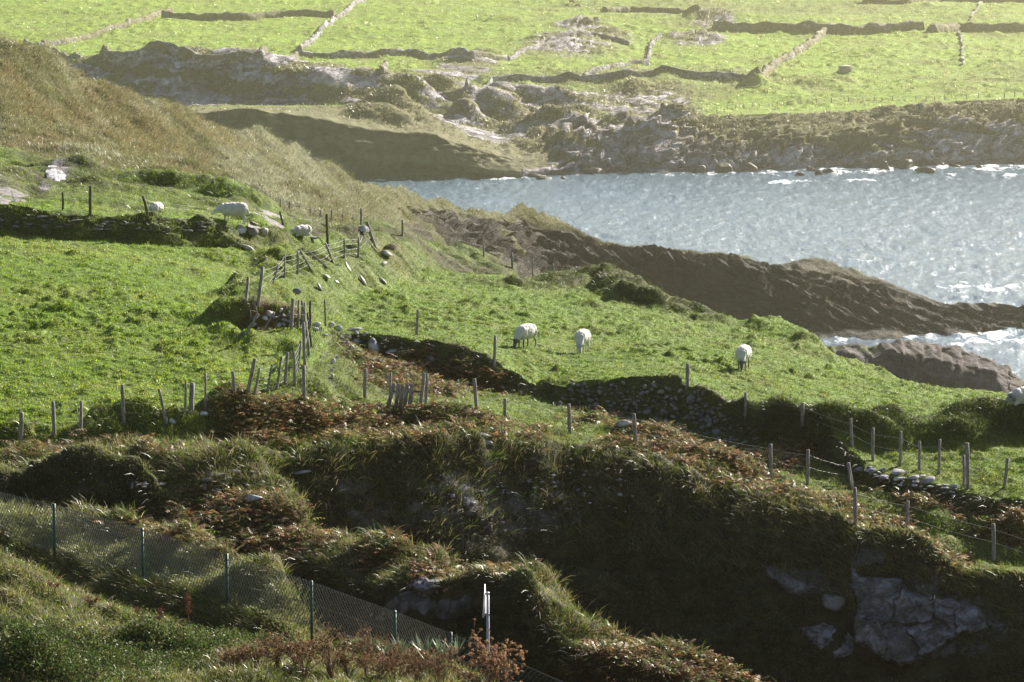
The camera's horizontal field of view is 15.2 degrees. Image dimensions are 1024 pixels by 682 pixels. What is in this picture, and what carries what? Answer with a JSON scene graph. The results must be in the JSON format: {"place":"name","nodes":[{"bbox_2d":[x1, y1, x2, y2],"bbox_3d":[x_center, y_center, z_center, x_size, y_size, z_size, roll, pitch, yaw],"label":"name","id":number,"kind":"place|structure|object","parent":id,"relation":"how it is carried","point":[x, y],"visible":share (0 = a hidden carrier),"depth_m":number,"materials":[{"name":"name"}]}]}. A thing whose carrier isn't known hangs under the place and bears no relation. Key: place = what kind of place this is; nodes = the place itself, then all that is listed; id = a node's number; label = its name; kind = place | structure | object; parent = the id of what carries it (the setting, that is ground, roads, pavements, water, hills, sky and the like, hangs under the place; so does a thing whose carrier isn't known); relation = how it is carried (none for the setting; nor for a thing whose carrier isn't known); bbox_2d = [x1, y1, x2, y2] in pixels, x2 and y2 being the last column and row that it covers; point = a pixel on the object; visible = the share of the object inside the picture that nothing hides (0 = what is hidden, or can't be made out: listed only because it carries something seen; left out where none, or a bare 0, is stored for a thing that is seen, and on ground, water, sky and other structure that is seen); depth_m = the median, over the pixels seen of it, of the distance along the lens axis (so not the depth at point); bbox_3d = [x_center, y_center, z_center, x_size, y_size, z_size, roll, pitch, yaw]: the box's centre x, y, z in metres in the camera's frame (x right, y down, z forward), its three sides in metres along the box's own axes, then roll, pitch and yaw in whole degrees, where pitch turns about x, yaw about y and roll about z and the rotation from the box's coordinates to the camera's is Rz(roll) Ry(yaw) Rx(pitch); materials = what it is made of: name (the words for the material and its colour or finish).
{"place":"outdoors","nodes":[
{"label":"outdoors","id":0,"kind":"place"},
{"bbox_2d":[0,146,1023,681],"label":"hillside ground","id":1,"kind":"structure","parent":0,"point":[406,602],"depth_m":123.99,"materials":[{"name":"plant"}]},
{"bbox_2d":[0,174,29,203],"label":"rock outcrop","id":2,"kind":"object","parent":1,"relation":"on","point":[9,191],"visible":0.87,"depth_m":156.19,"materials":[{"name":"stone"}]},
{"bbox_2d":[47,580,61,593],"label":"dock plant","id":3,"kind":"object","parent":1,"relation":"on","point":[57,585],"visible":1,"depth_m":87.11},
{"bbox_2d":[45,166,65,180],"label":"rock outcrop","id":4,"kind":"object","parent":1,"relation":"on","point":[55,174],"visible":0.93,"depth_m":165.38,"materials":[{"name":"stone"}]},
{"bbox_2d":[82,595,100,608],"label":"dock plant","id":5,"kind":"object","parent":1,"relation":"on","point":[94,600],"visible":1,"depth_m":87.15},
{"bbox_2d":[0,214,210,232],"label":"dry stone wall","id":6,"kind":"structure","parent":1,"relation":"on","point":[200,224],"depth_m":151.48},
{"bbox_2d":[18,371,235,441],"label":"post and wire fence","id":7,"kind":"object","parent":1,"relation":"on","point":[190,404],"visible":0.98,"depth_m":118.93,"materials":[{"name":"grey wood"}]},
{"bbox_2d":[134,607,145,619],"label":"dock plant","id":8,"kind":"object","parent":1,"relation":"on","point":[135,611],"visible":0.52,"depth_m":87.12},
{"bbox_2d":[149,202,163,211],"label":"sheep","id":9,"kind":"object","parent":1,"relation":"on","point":[159,207],"visible":0.81,"depth_m":155.85},
{"bbox_2d":[151,607,164,622],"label":"dock plant","id":10,"kind":"object","parent":1,"relation":"on","point":[161,614],"visible":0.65,"depth_m":87.26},
{"bbox_2d":[0,608,319,681],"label":"nettles","id":11,"kind":"object","parent":1,"relation":"on","point":[156,656],"visible":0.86,"depth_m":80.59,"materials":[{"name":"green plant"}]},
{"bbox_2d":[185,593,192,631],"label":"dock plant","id":12,"kind":"object","parent":1,"relation":"on","point":[188,606],"visible":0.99,"depth_m":87.17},
{"bbox_2d":[62,186,328,246],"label":"post and wire fence","id":13,"kind":"object","parent":1,"relation":"on","point":[147,213],"visible":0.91,"depth_m":152.31,"materials":[{"name":"grey wood"}]},
{"bbox_2d":[202,469,254,486],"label":"dry stone wall","id":14,"kind":"structure","parent":1,"relation":"on","point":[226,478],"depth_m":112.49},
{"bbox_2d":[211,202,248,223],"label":"sheep","id":15,"kind":"object","parent":1,"relation":"on","point":[233,209],"visible":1,"depth_m":154.50},
{"bbox_2d":[210,645,252,668],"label":"seed head plant","id":16,"kind":"object","parent":1,"relation":"on","point":[231,656],"visible":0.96,"depth_m":79.35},
{"bbox_2d":[236,224,246,233],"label":"stone","id":17,"kind":"object","parent":1,"relation":"on","point":[240,229],"visible":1,"depth_m":154.82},
{"bbox_2d":[242,245,253,250],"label":"boulder","id":18,"kind":"object","parent":1,"relation":"on","point":[247,247],"visible":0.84,"depth_m":153.87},
{"bbox_2d":[247,227,258,236],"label":"stone","id":19,"kind":"object","parent":1,"relation":"on","point":[254,231],"visible":1,"depth_m":155.48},
{"bbox_2d":[244,494,263,502],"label":"boulder","id":20,"kind":"object","parent":1,"relation":"on","point":[252,497],"visible":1,"depth_m":110.44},
{"bbox_2d":[226,639,285,668],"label":"seed head plant","id":21,"kind":"object","parent":1,"relation":"on","point":[261,651],"visible":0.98,"depth_m":79.68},
{"bbox_2d":[259,227,267,235],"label":"stone","id":22,"kind":"object","parent":1,"relation":"on","point":[264,230],"visible":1,"depth_m":156.46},
{"bbox_2d":[248,210,283,227],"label":"rock outcrop","id":23,"kind":"object","parent":1,"relation":"on","point":[274,222],"visible":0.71,"depth_m":161.03,"materials":[{"name":"stone"}]},
{"bbox_2d":[251,313,293,326],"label":"dry stone wall","id":24,"kind":"structure","parent":1,"relation":"on","point":[264,317],"depth_m":134.91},
{"bbox_2d":[253,630,295,668],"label":"seed head plant","id":25,"kind":"object","parent":1,"relation":"on","point":[276,644],"visible":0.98,"depth_m":80.11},
{"bbox_2d":[246,341,305,401],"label":"post and wire fence","id":26,"kind":"object","parent":1,"relation":"on","point":[295,370],"visible":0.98,"depth_m":122.60,"materials":[{"name":"grey wood"}]},
{"bbox_2d":[242,296,312,365],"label":"post and wire fence","id":27,"kind":"object","parent":1,"relation":"on","point":[305,329],"visible":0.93,"depth_m":132.33,"materials":[{"name":"grey wood"}]},
{"bbox_2d":[0,493,561,681],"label":"chain link fence","id":28,"kind":"object","parent":1,"relation":"on","point":[227,587],"visible":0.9,"depth_m":97.13,"materials":[{"name":"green metal"}]},
{"bbox_2d":[293,288,301,294],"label":"stone","id":29,"kind":"object","parent":1,"relation":"on","point":[298,291],"visible":0.99,"depth_m":141.43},
{"bbox_2d":[276,640,319,665],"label":"seed head plant","id":30,"kind":"object","parent":1,"relation":"on","point":[290,650],"visible":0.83,"depth_m":80.10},
{"bbox_2d":[290,224,311,236],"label":"sheep","id":31,"kind":"object","parent":1,"relation":"on","point":[303,230],"visible":1,"depth_m":160.74},
{"bbox_2d":[293,470,310,474],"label":"boulder","id":32,"kind":"object","parent":1,"relation":"on","point":[301,472],"visible":1,"depth_m":117.84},
{"bbox_2d":[244,221,377,308],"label":"post and wire fence","id":33,"kind":"object","parent":1,"relation":"on","point":[259,295],"visible":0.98,"depth_m":147.31,"materials":[{"name":"grey wood"}]},
{"bbox_2d":[287,628,335,680],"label":"seed head plant","id":34,"kind":"object","parent":1,"relation":"on","point":[298,653],"visible":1,"depth_m":79.36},
{"bbox_2d":[302,622,357,679],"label":"seed head plant","id":35,"kind":"object","parent":1,"relation":"on","point":[323,653],"visible":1,"depth_m":78.95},
{"bbox_2d":[333,324,342,330],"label":"stone","id":36,"kind":"object","parent":1,"relation":"on","point":[338,327],"visible":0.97,"depth_m":141.83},
{"bbox_2d":[330,648,378,679],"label":"seed head plant","id":37,"kind":"object","parent":1,"relation":"on","point":[343,660],"visible":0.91,"depth_m":79.77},
{"bbox_2d":[347,327,361,330],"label":"boulder","id":38,"kind":"object","parent":1,"relation":"on","point":[354,329],"visible":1,"depth_m":141.87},
{"bbox_2d":[359,226,368,232],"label":"sheep","id":39,"kind":"object","parent":1,"relation":"on","point":[365,229],"visible":1,"depth_m":173.14,"materials":[{"name":"fur"}]},
{"bbox_2d":[347,619,388,676],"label":"seed head plant","id":40,"kind":"object","parent":1,"relation":"on","point":[366,643],"visible":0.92,"depth_m":80.14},
{"bbox_2d":[359,636,376,653],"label":"flax plant","id":41,"kind":"object","parent":1,"relation":"on","point":[374,643],"visible":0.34,"depth_m":88.77,"materials":[{"name":"green plant"}]},
{"bbox_2d":[368,338,379,353],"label":"stone","id":42,"kind":"object","parent":1,"relation":"on","point":[373,345],"visible":0.79,"depth_m":139.18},
{"bbox_2d":[338,336,411,369],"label":"dry stone wall","id":43,"kind":"structure","parent":1,"relation":"on","point":[365,346],"depth_m":136.67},
{"bbox_2d":[363,368,391,398],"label":"post and wire fence","id":44,"kind":"object","parent":1,"relation":"on","point":[365,384],"visible":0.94,"depth_m":125.46,"materials":[{"name":"grey wood"}]},
{"bbox_2d":[378,640,393,653],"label":"flax plant","id":45,"kind":"object","parent":1,"relation":"on","point":[386,647],"visible":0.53,"depth_m":88.84,"materials":[{"name":"green plant"}]},
{"bbox_2d":[356,650,417,677],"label":"seed head plant","id":46,"kind":"object","parent":1,"relation":"on","point":[387,663],"visible":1,"depth_m":78.92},
{"bbox_2d":[382,250,391,256],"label":"stone","id":47,"kind":"object","parent":1,"relation":"on","point":[386,253],"visible":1,"depth_m":167.13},
{"bbox_2d":[373,637,416,681],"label":"seed head plant","id":48,"kind":"object","parent":1,"relation":"on","point":[391,653],"visible":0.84,"depth_m":79.78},
{"bbox_2d":[387,632,411,653],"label":"flax plant","id":49,"kind":"object","parent":1,"relation":"on","point":[400,641],"visible":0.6,"depth_m":88.77,"materials":[{"name":"green plant"}]},
{"bbox_2d":[386,373,425,409],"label":"picket gate","id":50,"kind":"structure","parent":1,"relation":"on","point":[402,392],"depth_m":123.56,"materials":[{"name":"grey wood"}]},
{"bbox_2d":[388,642,442,681],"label":"seed head plant","id":51,"kind":"object","parent":1,"relation":"on","point":[409,658],"visible":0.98,"depth_m":79.39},
{"bbox_2d":[406,631,434,653],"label":"flax plant","id":52,"kind":"object","parent":1,"relation":"on","point":[419,647],"visible":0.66,"depth_m":88.85,"materials":[{"name":"green plant"}]},
{"bbox_2d":[411,575,439,593],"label":"rock outcrop","id":53,"kind":"object","parent":1,"relation":"on","point":[420,584],"visible":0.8,"depth_m":101.87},
{"bbox_2d":[406,644,463,681],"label":"seed head plant","id":54,"kind":"object","parent":1,"relation":"on","point":[438,669],"visible":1,"depth_m":78.95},
{"bbox_2d":[432,637,446,653],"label":"flax plant","id":55,"kind":"object","parent":1,"relation":"on","point":[440,648],"visible":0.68,"depth_m":88.77,"materials":[{"name":"green plant"}]},
{"bbox_2d":[441,631,464,653],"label":"flax plant","id":56,"kind":"object","parent":1,"relation":"on","point":[457,646],"visible":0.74,"depth_m":88.80,"materials":[{"name":"green plant"}]},
{"bbox_2d":[360,208,553,277],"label":"post and wire fence","id":57,"kind":"object","parent":1,"relation":"on","point":[402,231],"visible":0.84,"depth_m":183.10,"materials":[{"name":"grey wood"}]},
{"bbox_2d":[444,618,527,681],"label":"dead shrub","id":58,"kind":"object","parent":1,"relation":"on","point":[491,665],"visible":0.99,"depth_m":81.11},
{"bbox_2d":[482,584,489,681],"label":"road sign","id":59,"kind":"object","parent":1,"relation":"on","point":[486,604],"visible":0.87,"depth_m":87.67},
{"bbox_2d":[0,145,1023,681],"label":"rough grass","id":60,"kind":"structure","parent":1,"relation":"on","point":[202,603],"depth_m":117.61,"materials":[{"name":"plant"}]},
{"bbox_2d":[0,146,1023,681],"bbox_3d":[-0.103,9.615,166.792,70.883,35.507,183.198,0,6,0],"label":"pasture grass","id":61,"kind":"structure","parent":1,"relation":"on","point":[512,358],"depth_m":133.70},
{"bbox_2d":[0,338,1023,681],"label":"bracken","id":62,"kind":"object","parent":1,"relation":"on","point":[620,648],"visible":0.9,"depth_m":120.03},
{"bbox_2d":[0,379,1023,681],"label":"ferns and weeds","id":63,"kind":"object","parent":1,"relation":"on","point":[212,587],"visible":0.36,"depth_m":90.59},
{"bbox_2d":[512,323,537,347],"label":"sheep","id":64,"kind":"object","parent":1,"relation":"on","point":[523,332],"visible":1,"depth_m":143.91},
{"bbox_2d":[443,467,633,531],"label":"scree","id":65,"kind":"structure","parent":1,"relation":"on","point":[533,487],"depth_m":120.78,"materials":[{"name":"stone"}]},
{"bbox_2d":[574,329,591,352],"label":"sheep","id":66,"kind":"object","parent":1,"relation":"on","point":[582,337],"visible":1,"depth_m":144.04},
{"bbox_2d":[616,420,631,427],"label":"boulder","id":67,"kind":"object","parent":1,"relation":"on","point":[625,423],"visible":0.97,"depth_m":127.92,"materials":[{"name":"stone"}]},
{"bbox_2d":[558,379,722,433],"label":"dry stone wall","id":68,"kind":"structure","parent":1,"relation":"on","point":[691,397],"depth_m":131.46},
{"bbox_2d":[324,299,1022,488],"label":"post and wire fence","id":69,"kind":"object","parent":1,"relation":"on","point":[966,465],"visible":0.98,"depth_m":125.84,"materials":[{"name":"grey wood"}]},
{"bbox_2d":[424,373,1022,562],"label":"post and wire fence","id":70,"kind":"object","parent":1,"relation":"on","point":[634,430],"visible":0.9,"depth_m":123.40,"materials":[{"name":"grey wood"}]},
{"bbox_2d":[695,406,759,449],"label":"dry stone wall","id":71,"kind":"structure","parent":1,"relation":"on","point":[714,417],"depth_m":129.85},
{"bbox_2d":[735,344,751,369],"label":"sheep","id":72,"kind":"object","parent":1,"relation":"on","point":[743,353],"visible":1,"depth_m":141.46},
{"bbox_2d":[763,565,812,595],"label":"rock outcrop","id":73,"kind":"object","parent":1,"relation":"on","point":[785,584],"visible":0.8,"depth_m":118.61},
{"bbox_2d":[799,623,852,658],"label":"rock outcrop","id":74,"kind":"object","parent":1,"relation":"on","point":[844,650],"visible":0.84,"depth_m":116.75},
{"bbox_2d":[822,593,844,610],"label":"boulder","id":75,"kind":"object","parent":1,"relation":"on","point":[828,603],"visible":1,"depth_m":117.29,"materials":[{"name":"stone"}]},
{"bbox_2d":[853,466,956,496],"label":"dry stone wall","id":76,"kind":"structure","parent":1,"relation":"on","point":[926,480],"depth_m":124.04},
{"bbox_2d":[849,563,994,666],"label":"rock outcrop","id":77,"kind":"object","parent":1,"relation":"on","point":[885,641],"visible":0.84,"depth_m":116.23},
{"bbox_2d":[1005,386,1023,405],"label":"sheep","id":78,"kind":"object","parent":1,"relation":"on","point":[1016,396],"visible":1,"depth_m":129.03},
{"bbox_2d":[0,0,1023,179],"bbox_3d":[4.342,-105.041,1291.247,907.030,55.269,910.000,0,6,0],"label":"shore hillside","id":79,"kind":"structure","parent":0,"point":[653,142],"depth_m":993.12,"materials":[{"name":"plant"}]},
{"bbox_2d":[41,8,172,45],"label":"field wall","id":80,"kind":"structure","parent":79,"relation":"on","point":[150,16],"depth_m":1183.28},
{"bbox_2d":[161,9,335,20],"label":"field wall","id":81,"kind":"structure","parent":79,"relation":"on","point":[226,15],"depth_m":1235.57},
{"bbox_2d":[23,39,507,65],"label":"field wall","id":82,"kind":"structure","parent":79,"relation":"on","point":[233,57],"depth_m":986.99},
{"bbox_2d":[297,0,366,50],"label":"field wall","id":83,"kind":"structure","parent":79,"relation":"on","point":[319,32],"depth_m":1204.98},
{"bbox_2d":[379,60,388,72],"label":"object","id":84,"kind":"structure","parent":79,"relation":"on","point":[383,67],"depth_m":961.42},
{"bbox_2d":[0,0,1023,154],"bbox_3d":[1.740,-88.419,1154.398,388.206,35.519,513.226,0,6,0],"label":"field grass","id":85,"kind":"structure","parent":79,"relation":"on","point":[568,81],"depth_m":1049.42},
{"bbox_2d":[527,173,544,176],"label":"shore rock","id":86,"kind":"object","parent":79,"relation":"on","point":[535,175],"visible":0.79,"depth_m":900.16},
{"bbox_2d":[507,30,628,60],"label":"field wall","id":87,"kind":"structure","parent":79,"relation":"on","point":[517,54],"depth_m":1139.92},
{"bbox_2d":[578,167,606,174],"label":"shore rock","id":88,"kind":"object","parent":79,"relation":"on","point":[592,170],"visible":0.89,"depth_m":912.17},
{"bbox_2d":[464,65,740,90],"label":"field wall","id":89,"kind":"structure","parent":79,"relation":"on","point":[624,72],"depth_m":1039.55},
{"bbox_2d":[582,59,649,75],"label":"field wall","id":90,"kind":"structure","parent":79,"relation":"on","point":[595,69],"depth_m":1065.22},
{"bbox_2d":[600,4,700,13],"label":"field wall","id":91,"kind":"structure","parent":79,"relation":"on","point":[628,9],"depth_m":1262.51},
{"bbox_2d":[644,33,661,59],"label":"field wall","id":92,"kind":"structure","parent":79,"relation":"on","point":[652,44],"depth_m":1143.02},
{"bbox_2d":[688,165,706,172],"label":"shore rock","id":93,"kind":"object","parent":79,"relation":"on","point":[700,169],"visible":0.69,"depth_m":918.84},
{"bbox_2d":[715,162,732,172],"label":"shore rock","id":94,"kind":"object","parent":79,"relation":"on","point":[720,167],"visible":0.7,"depth_m":916.63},
{"bbox_2d":[736,162,757,172],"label":"shore rock","id":95,"kind":"object","parent":79,"relation":"on","point":[749,167],"visible":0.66,"depth_m":917.03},
{"bbox_2d":[741,22,832,80],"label":"field wall","id":96,"kind":"structure","parent":79,"relation":"on","point":[771,66],"depth_m":1115.04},
{"bbox_2d":[712,20,924,33],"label":"field wall","id":97,"kind":"structure","parent":79,"relation":"on","point":[814,26],"depth_m":1195.65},
{"bbox_2d":[838,65,853,73],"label":"field shed","id":98,"kind":"structure","parent":79,"relation":"on","point":[843,69],"depth_m":1066.14,"materials":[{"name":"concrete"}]},
{"bbox_2d":[706,92,1023,113],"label":"post and wire fence","id":99,"kind":"object","parent":79,"relation":"on","point":[863,97],"visible":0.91,"depth_m":983.01,"materials":[{"name":"brown wood"}]},
{"bbox_2d":[880,161,889,169],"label":"shore rock","id":100,"kind":"object","parent":79,"relation":"on","point":[884,165],"visible":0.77,"depth_m":930.14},
{"bbox_2d":[897,159,912,168],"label":"shore rock","id":101,"kind":"object","parent":79,"relation":"on","point":[905,164],"visible":0.91,"depth_m":935.24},
{"bbox_2d":[862,0,1023,3],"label":"field wall","id":102,"kind":"structure","parent":79,"relation":"on","point":[898,1],"depth_m":1297.74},
{"bbox_2d":[957,29,964,64],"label":"field wall","id":103,"kind":"structure","parent":79,"relation":"on","point":[962,47],"depth_m":1144.01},
{"bbox_2d":[926,22,1023,32],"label":"field wall","id":104,"kind":"structure","parent":79,"relation":"on","point":[939,27],"depth_m":1201.12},
{"bbox_2d":[968,1,982,20],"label":"field wall","id":105,"kind":"structure","parent":79,"relation":"on","point":[973,12],"depth_m":1267.62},
{"bbox_2d":[0,36,1023,339],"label":"hill and headland","id":106,"kind":"structure","parent":0,"point":[824,304],"depth_m":560.42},
{"bbox_2d":[269,194,353,222],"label":"post and wire fence","id":107,"kind":"object","parent":106,"relation":"on","point":[332,216],"visible":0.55,"depth_m":310.04,"materials":[{"name":"grey wood"}]},
{"bbox_2d":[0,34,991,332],"bbox_3d":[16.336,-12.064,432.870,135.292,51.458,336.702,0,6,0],"label":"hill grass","id":108,"kind":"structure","parent":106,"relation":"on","point":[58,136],"depth_m":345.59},
{"bbox_2d":[357,162,1023,380],"bbox_3d":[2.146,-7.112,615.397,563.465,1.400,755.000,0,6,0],"label":"sea water","id":109,"kind":"structure","parent":0,"point":[948,234],"depth_m":782.03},
{"bbox_2d":[806,166,814,170],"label":"shore rock","id":110,"kind":"object","parent":109,"relation":"in","point":[808,168],"visible":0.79,"depth_m":921.08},
{"bbox_2d":[815,170,822,174],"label":"shore rock","id":111,"kind":"object","parent":109,"relation":"in","point":[818,172],"visible":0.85,"depth_m":908.59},
{"bbox_2d":[822,168,838,172],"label":"shore rock","id":112,"kind":"object","parent":109,"relation":"in","point":[828,170],"visible":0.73,"depth_m":914.18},
{"bbox_2d":[914,167,935,173],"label":"shore rock","id":113,"kind":"object","parent":109,"relation":"in","point":[929,170],"visible":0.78,"depth_m":916.49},
{"bbox_2d":[827,339,1023,392],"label":"sea rock headland","id":114,"kind":"structure","parent":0,"point":[948,366],"depth_m":436.81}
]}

